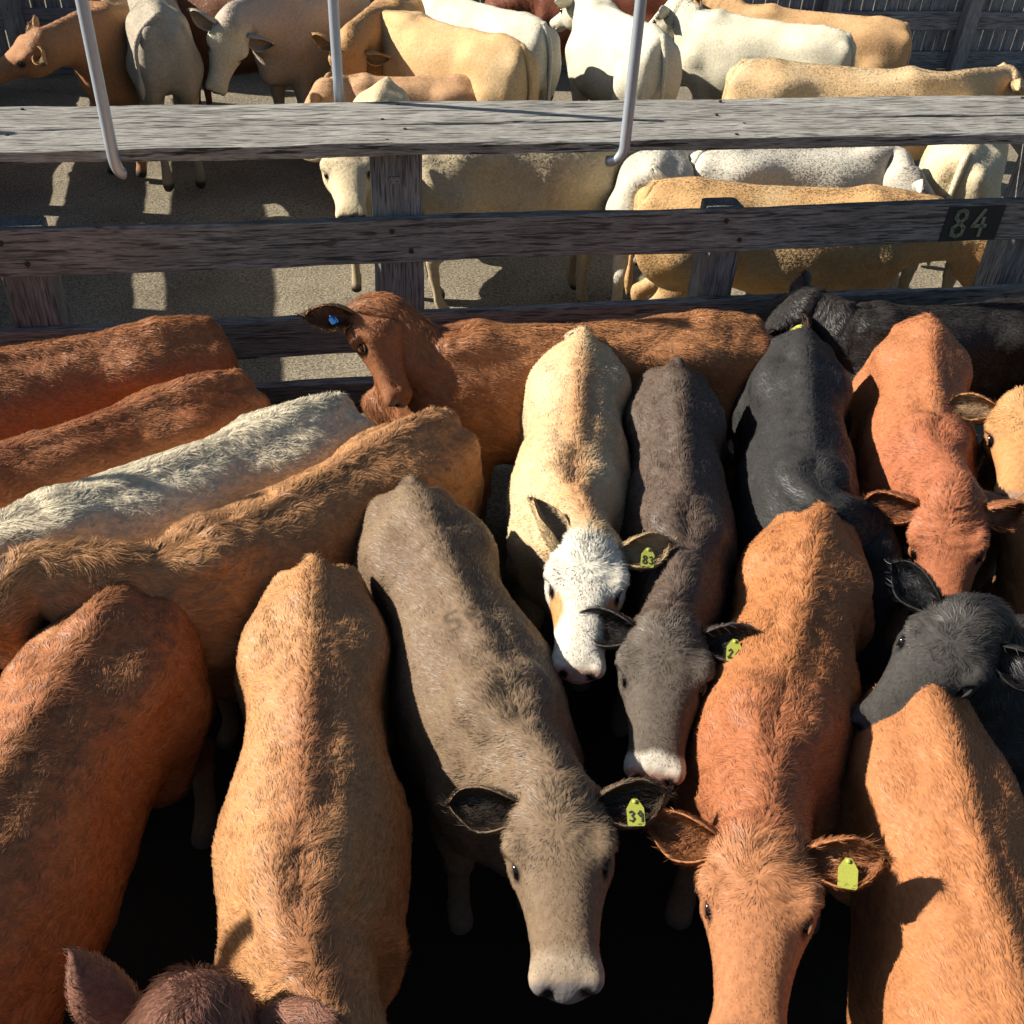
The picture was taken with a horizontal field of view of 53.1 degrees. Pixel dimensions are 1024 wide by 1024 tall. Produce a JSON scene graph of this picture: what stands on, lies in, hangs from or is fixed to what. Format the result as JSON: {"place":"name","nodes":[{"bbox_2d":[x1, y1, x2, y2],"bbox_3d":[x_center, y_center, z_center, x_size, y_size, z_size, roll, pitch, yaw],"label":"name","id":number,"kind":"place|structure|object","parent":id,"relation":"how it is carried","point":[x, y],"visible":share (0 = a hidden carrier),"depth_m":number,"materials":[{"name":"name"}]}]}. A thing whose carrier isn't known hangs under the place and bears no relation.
{"place":"outdoors","nodes":[
{"label":"outdoors","id":0,"kind":"place"},
{"bbox_2d":[0,0,1023,1023],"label":"ground","id":1,"kind":"structure","parent":0,"point":[657,969],"depth_m":4.46,"materials":[{"name":"grey concrete"}]},
{"bbox_2d":[0,0,177,177],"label":"cow","id":2,"kind":"object","parent":1,"relation":"on","point":[35,50],"visible":0.59,"depth_m":8.40},
{"bbox_2d":[0,578,216,1023],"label":"cow","id":3,"kind":"object","parent":1,"relation":"on","point":[107,712],"visible":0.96,"depth_m":3.02},
{"bbox_2d":[0,314,239,440],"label":"cow","id":4,"kind":"object","parent":1,"relation":"on","point":[44,384],"visible":0.34,"depth_m":4.66},
{"bbox_2d":[0,368,270,671],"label":"cow","id":5,"kind":"object","parent":1,"relation":"on","point":[159,418],"visible":0.3,"depth_m":4.29},
{"bbox_2d":[125,0,205,191],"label":"cow","id":6,"kind":"object","parent":1,"relation":"on","point":[163,58],"visible":0.88,"depth_m":8.53},
{"bbox_2d":[0,390,373,623],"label":"cow","id":7,"kind":"object","parent":1,"relation":"on","point":[154,496],"visible":0.34,"depth_m":3.96},
{"bbox_2d":[55,940,354,1023],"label":"cow","id":8,"kind":"object","parent":1,"relation":"on","point":[101,989],"visible":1,"depth_m":2.25},
{"bbox_2d":[0,405,484,749],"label":"cow","id":9,"kind":"object","parent":1,"relation":"on","point":[211,573],"visible":0.52,"depth_m":3.66},
{"bbox_2d":[177,0,329,104],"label":"cow","id":10,"kind":"object","parent":1,"relation":"on","point":[248,64],"visible":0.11,"depth_m":9.78},
{"bbox_2d":[186,0,370,103],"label":"cow","id":11,"kind":"object","parent":1,"relation":"on","point":[275,37],"visible":0.73,"depth_m":9.15},
{"bbox_2d":[211,552,412,1023],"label":"cow","id":12,"kind":"object","parent":1,"relation":"on","point":[311,856],"visible":0.94,"depth_m":2.82},
{"bbox_2d":[304,76,409,292],"bbox_3d":[-1.095,-2.290,7.551,0.718,1.390,2.172,3,38,0],"label":"cow","id":13,"kind":"object","parent":1,"relation":"on","point":[346,180],"visible":0.3,"depth_m":6.61},
{"bbox_2d":[309,0,424,75],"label":"cow","id":14,"kind":"object","parent":1,"relation":"on","point":[361,41],"visible":0.33,"depth_m":8.84},
{"bbox_2d":[304,72,475,102],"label":"cow","id":15,"kind":"object","parent":1,"relation":"on","point":[455,87],"visible":0.26,"depth_m":8.48},
{"bbox_2d":[381,10,539,100],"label":"cow","id":16,"kind":"object","parent":1,"relation":"on","point":[499,66],"visible":0.34,"depth_m":8.63},
{"bbox_2d":[422,0,561,100],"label":"cow","id":17,"kind":"object","parent":1,"relation":"on","point":[539,37],"visible":0.29,"depth_m":9.05},
{"bbox_2d":[0,0,1023,412],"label":"timber fence","id":18,"kind":"object","parent":1,"relation":"on","point":[398,238],"visible":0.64,"depth_m":5.28,"materials":[{"name":"grey wood"}]},
{"bbox_2d":[0,0,1023,78],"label":"paling fence","id":19,"kind":"object","parent":1,"relation":"on","point":[976,36],"visible":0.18,"depth_m":13.35,"materials":[{"name":"grey wood"}]},
{"bbox_2d":[352,473,677,1003],"bbox_3d":[-0.087,0.916,3.607,0.617,1.377,2.139,-11,41,-17],"label":"cow","id":20,"kind":"object","parent":1,"relation":"on","point":[481,723],"visible":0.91,"depth_m":3.11},
{"bbox_2d":[422,151,637,308],"bbox_3d":[0.263,-2.164,7.490,2.046,1.383,0.693,-5,39,-10],"label":"cow","id":21,"kind":"object","parent":1,"relation":"on","point":[508,182],"visible":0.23,"depth_m":7.02},
{"bbox_2d":[295,291,770,524],"bbox_3d":[0.154,-0.478,5.311,2.356,1.464,0.610,-4,39,-9],"label":"cow","id":22,"kind":"object","parent":1,"relation":"on","point":[473,373],"visible":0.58,"depth_m":4.88},
{"bbox_2d":[484,0,674,100],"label":"cow","id":23,"kind":"object","parent":1,"relation":"on","point":[547,11],"visible":0.13,"depth_m":10.72},
{"bbox_2d":[505,325,683,691],"bbox_3d":[0.271,0.203,4.514,0.614,1.398,2.213,3,38,0],"label":"cow","id":24,"kind":"object","parent":1,"relation":"on","point":[571,555],"visible":0.95,"depth_m":4.01},
{"bbox_2d":[550,0,681,100],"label":"cow","id":25,"kind":"object","parent":1,"relation":"on","point":[597,49],"visible":0.65,"depth_m":9.24},
{"bbox_2d":[604,150,697,300],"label":"cow","id":26,"kind":"object","parent":1,"relation":"on","point":[638,170],"visible":0.23,"depth_m":6.91},
{"bbox_2d":[578,356,760,786],"bbox_3d":[0.582,0.423,4.316,0.652,1.329,2.382,6,39,4],"label":"cow","id":27,"kind":"object","parent":1,"relation":"on","point":[671,637],"visible":0.84,"depth_m":3.68},
{"bbox_2d":[649,0,856,99],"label":"cow","id":28,"kind":"object","parent":1,"relation":"on","point":[714,46],"visible":0.58,"depth_m":9.75},
{"bbox_2d":[640,499,897,1023],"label":"cow","id":29,"kind":"object","parent":1,"relation":"on","point":[742,835],"visible":0.87,"depth_m":3.02},
{"bbox_2d":[693,0,911,68],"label":"cow","id":30,"kind":"object","parent":1,"relation":"on","point":[882,42],"visible":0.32,"depth_m":10.03},
{"bbox_2d":[624,176,986,299],"bbox_3d":[2.006,-1.544,6.878,2.521,1.325,0.693,3,38,0],"label":"cow","id":31,"kind":"object","parent":1,"relation":"on","point":[838,268],"visible":0.37,"depth_m":6.52},
{"bbox_2d":[689,146,934,194],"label":"cow","id":32,"kind":"object","parent":1,"relation":"on","point":[888,166],"visible":0.37,"depth_m":7.08},
{"bbox_2d":[729,326,912,684],"bbox_3d":[1.349,0.066,4.805,0.841,1.342,1.849,3,38,0],"label":"cow","id":33,"kind":"object","parent":1,"relation":"on","point":[790,419],"visible":0.56,"depth_m":4.28},
{"bbox_2d":[722,57,1023,160],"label":"cow","id":34,"kind":"object","parent":1,"relation":"on","point":[766,77],"visible":0.4,"depth_m":8.50},
{"bbox_2d":[755,268,1023,465],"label":"cow","id":35,"kind":"object","parent":1,"relation":"on","point":[988,335],"visible":0.38,"depth_m":5.41},
{"bbox_2d":[813,683,1023,1023],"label":"cow","id":36,"kind":"object","parent":1,"relation":"on","point":[932,798],"visible":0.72,"depth_m":2.80},
{"bbox_2d":[849,312,1023,648],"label":"cow","id":37,"kind":"object","parent":1,"relation":"on","point":[913,440],"visible":0.83,"depth_m":4.34},
{"bbox_2d":[851,555,1023,795],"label":"cow","id":38,"kind":"object","parent":1,"relation":"on","point":[968,646],"visible":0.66,"depth_m":3.26},
{"bbox_2d":[897,144,1008,288],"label":"cow","id":39,"kind":"object","parent":1,"relation":"on","point":[964,171],"visible":0.29,"depth_m":7.15},
{"bbox_2d":[949,385,1023,593],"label":"cow","id":40,"kind":"object","parent":1,"relation":"on","point":[1001,470],"visible":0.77,"depth_m":4.36},
{"bbox_2d":[979,488,1023,614],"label":"cow","id":41,"kind":"object","parent":1,"relation":"on","point":[1005,581],"visible":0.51,"depth_m":4.13}
]}

